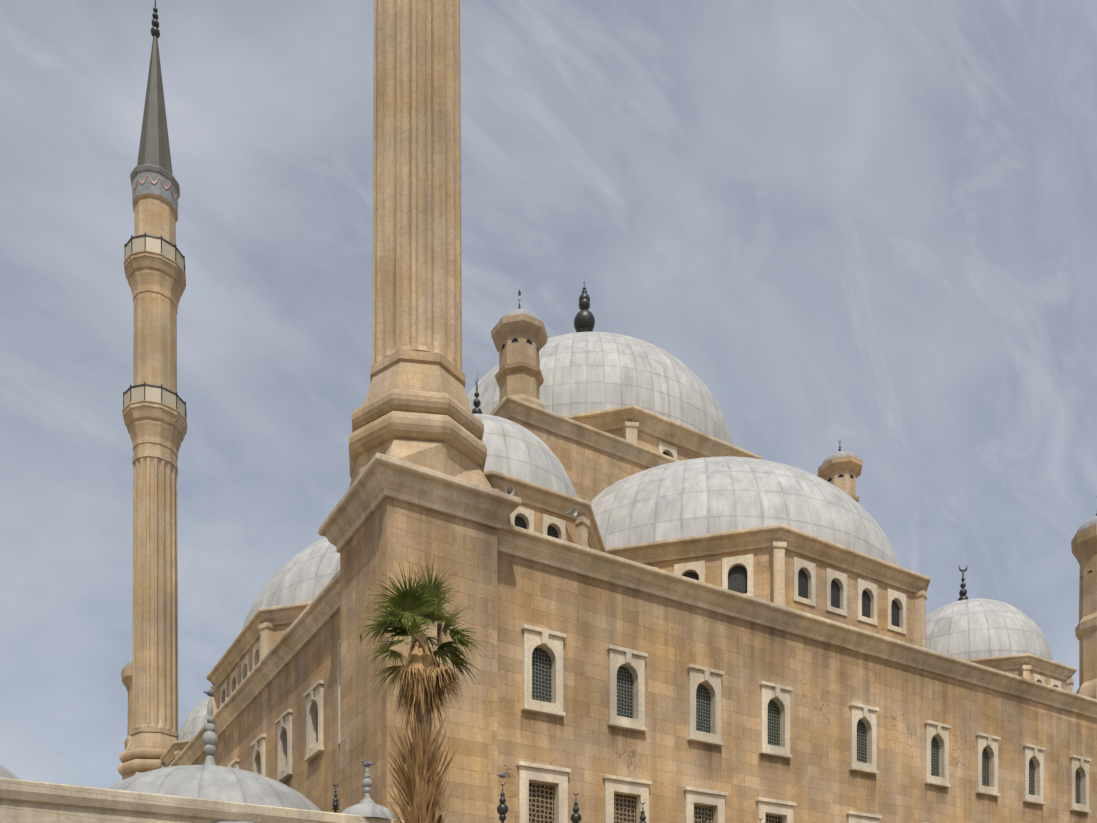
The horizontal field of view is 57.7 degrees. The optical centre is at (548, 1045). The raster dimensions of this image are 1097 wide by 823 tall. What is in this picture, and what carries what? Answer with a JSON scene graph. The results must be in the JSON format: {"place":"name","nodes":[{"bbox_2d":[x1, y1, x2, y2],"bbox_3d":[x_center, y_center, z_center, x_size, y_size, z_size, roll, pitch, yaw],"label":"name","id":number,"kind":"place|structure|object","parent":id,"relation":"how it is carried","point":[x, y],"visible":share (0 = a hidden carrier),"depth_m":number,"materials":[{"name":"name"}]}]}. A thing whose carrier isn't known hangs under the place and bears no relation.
{"place":"outdoors","nodes":[
{"label":"outdoors","id":0,"kind":"place"},
{"bbox_2d":[202,698,217,765],"bbox_3d":[-10.892,-9.949,32.036,1.200,2.518,1.141,0,0,-33],"label":"finial","id":1,"kind":"object","parent":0,"point":[210,739],"visible":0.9,"depth_m":31.91,"materials":[{"name":"grey metal"}]},
{"bbox_2d":[203,690,214,696],"bbox_3d":[-10.905,-11.364,31.976,0.167,0.252,0.505,0,0,12],"label":"pigeon","id":2,"kind":"object","parent":1,"relation":"on","point":[210,693],"visible":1,"depth_m":31.97,"materials":[{"name":"grey"}]},
{"bbox_2d":[351,554,483,820],"bbox_3d":[-3.536,-5.551,26.739,3.705,14.868,3.950,0,0,-33],"label":"palm","id":3,"kind":"object","parent":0,"point":[414,606],"depth_m":26.34,"materials":[{"name":"green plant"}]},
{"bbox_2d":[379,642,466,822],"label":"dead palm fronds","id":4,"kind":"object","parent":3,"relation":"attached to","point":[423,799],"visible":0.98,"depth_m":26.28,"materials":[{"name":"brown plant"}]},
{"bbox_2d":[0,0,1096,788],"label":"sky","id":5,"kind":"structure","parent":0,"point":[868,226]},
{"bbox_2d":[123,0,1096,822],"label":"finials","id":6,"kind":"object","parent":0,"point":[583,318],"visible":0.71,"depth_m":72.18,"materials":[{"name":"black metal"}]},
{"bbox_2d":[496,772,506,777],"bbox_3d":[-1.592,-9.225,33.813,0.167,0.253,0.505,0,0,29],"label":"pigeon","id":7,"kind":"object","parent":6,"relation":"on","point":[502,775],"visible":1,"depth_m":33.80,"materials":[{"name":"grey"}]},
{"bbox_2d":[285,715,1081,819],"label":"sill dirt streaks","id":8,"kind":"object","parent":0,"point":[700,761],"visible":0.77,"depth_m":44.62,"materials":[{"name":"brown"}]},
{"label":"ground","id":9,"kind":"structure","parent":0,"visible":0},
{"bbox_2d":[168,338,1096,822],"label":"mosque walls","id":10,"kind":"structure","parent":9,"relation":"on","point":[490,732],"depth_m":43.96,"materials":[{"name":"beige stone"}]},
{"bbox_2d":[0,764,20,779],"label":"arcade dome","id":11,"kind":"structure","parent":10,"relation":"on","point":[5,772],"depth_m":27.07,"materials":[{"name":"grey metal"}]},
{"bbox_2d":[178,696,210,740],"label":"dome","id":12,"kind":"structure","parent":10,"relation":"on","point":[194,723],"depth_m":74.69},
{"bbox_2d":[0,777,404,822],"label":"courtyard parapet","id":13,"kind":"structure","parent":10,"relation":"attached to","point":[24,801],"depth_m":26.70,"materials":[{"name":"stone"}]},
{"bbox_2d":[107,765,320,822],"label":"arcade dome","id":14,"kind":"structure","parent":10,"relation":"on","point":[219,783],"depth_m":29.06,"materials":[{"name":"white metal"}]},
{"bbox_2d":[242,537,339,629],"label":"half dome","id":15,"kind":"structure","parent":10,"relation":"on","point":[308,573],"depth_m":57.42,"materials":[{"name":"grey metal"}]},
{"bbox_2d":[473,414,576,496],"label":"dome","id":16,"kind":"structure","parent":10,"relation":"on","point":[514,449],"depth_m":42.31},
{"bbox_2d":[505,485,576,515],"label":"horn loudspeakers","id":17,"kind":"object","parent":10,"relation":"attached to","point":[509,489],"visible":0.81,"depth_m":41.82,"materials":[{"name":"grey metal"}]},
{"bbox_2d":[467,332,733,444],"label":"dome","id":18,"kind":"structure","parent":10,"relation":"on","point":[583,372],"depth_m":62.94,"materials":[{"name":"grey metal"}]},
{"bbox_2d":[118,0,1096,779],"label":"minarets","id":19,"kind":"object","parent":10,"relation":"on","point":[416,408],"visible":0.71,"depth_m":37.85,"materials":[{"name":"stone"}]},
{"bbox_2d":[124,236,184,416],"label":"balcony railings","id":20,"kind":"object","parent":19,"relation":"on","point":[153,244],"visible":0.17,"depth_m":78.00,"materials":[{"name":"beige stone"}]},
{"bbox_2d":[130,164,179,212],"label":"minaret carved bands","id":21,"kind":"object","parent":19,"relation":"attached to","point":[154,172],"visible":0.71,"depth_m":78.52,"materials":[{"name":"grey stone"}]},
{"bbox_2d":[132,174,176,197],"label":"minaret garlands","id":22,"kind":"object","parent":21,"relation":"attached to","point":[154,182],"visible":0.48,"depth_m":78.44,"materials":[{"name":"beige stone"}]},
{"bbox_2d":[137,36,172,174],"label":"minaret spires","id":23,"kind":"object","parent":19,"relation":"on","point":[154,147],"visible":0.58,"depth_m":79.27,"materials":[{"name":"grey metal"}]},
{"bbox_2d":[125,309,1096,819],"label":"turret caps","id":24,"kind":"object","parent":10,"relation":"on","point":[365,809],"visible":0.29,"depth_m":30.84,"materials":[{"name":"beige stone"}]},
{"bbox_2d":[359,767,374,803],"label":"parapet finials","id":25,"kind":"object","parent":24,"relation":"on","point":[367,783],"visible":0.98,"depth_m":31.12,"materials":[{"name":"stone"}]},
{"bbox_2d":[362,760,375,766],"bbox_3d":[-5.626,-8.867,31.209,0.505,0.246,0.167,0,0,10],"label":"pigeon","id":26,"kind":"object","parent":25,"relation":"on","point":[366,763],"visible":1,"depth_m":31.16,"materials":[{"name":"grey"}]},
{"bbox_2d":[160,395,1076,767],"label":"mosque cornices","id":27,"kind":"object","parent":10,"relation":"attached to","point":[588,429],"visible":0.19,"depth_m":54.24,"materials":[{"name":"beige stone"}]},
{"bbox_2d":[168,452,1096,766],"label":"cornice","id":28,"kind":"structure","parent":10,"relation":"on","point":[380,478],"depth_m":43.17,"materials":[{"name":"stone"}]},
{"bbox_2d":[258,452,1036,681],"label":"arched windows","id":29,"kind":"structure","parent":10,"relation":"on","point":[737,578],"depth_m":50.57,"materials":[{"name":"black glass"}]},
{"bbox_2d":[220,441,1090,822],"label":"window frames","id":30,"kind":"structure","parent":10,"relation":"on","point":[550,643],"depth_m":46.67,"materials":[{"name":"beige stone"}]},
{"bbox_2d":[529,782,781,822],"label":"lattice window","id":31,"kind":"structure","parent":30,"relation":"attached to","point":[541,803],"depth_m":42.28,"materials":[{"name":"beige wood"}]},
{"bbox_2d":[316,648,1079,803],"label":"window grilles","id":32,"kind":"object","parent":30,"relation":"in","point":[541,676],"depth_m":44.95,"materials":[{"name":"black metal"}]},
{"bbox_2d":[590,456,899,565],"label":"half dome","id":33,"kind":"structure","parent":10,"relation":"on","point":[692,497],"depth_m":52.58,"materials":[{"name":"grey metal"}]},
{"bbox_2d":[926,599,1052,660],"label":"dome","id":34,"kind":"structure","parent":10,"relation":"on","point":[966,629],"depth_m":61.44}
]}

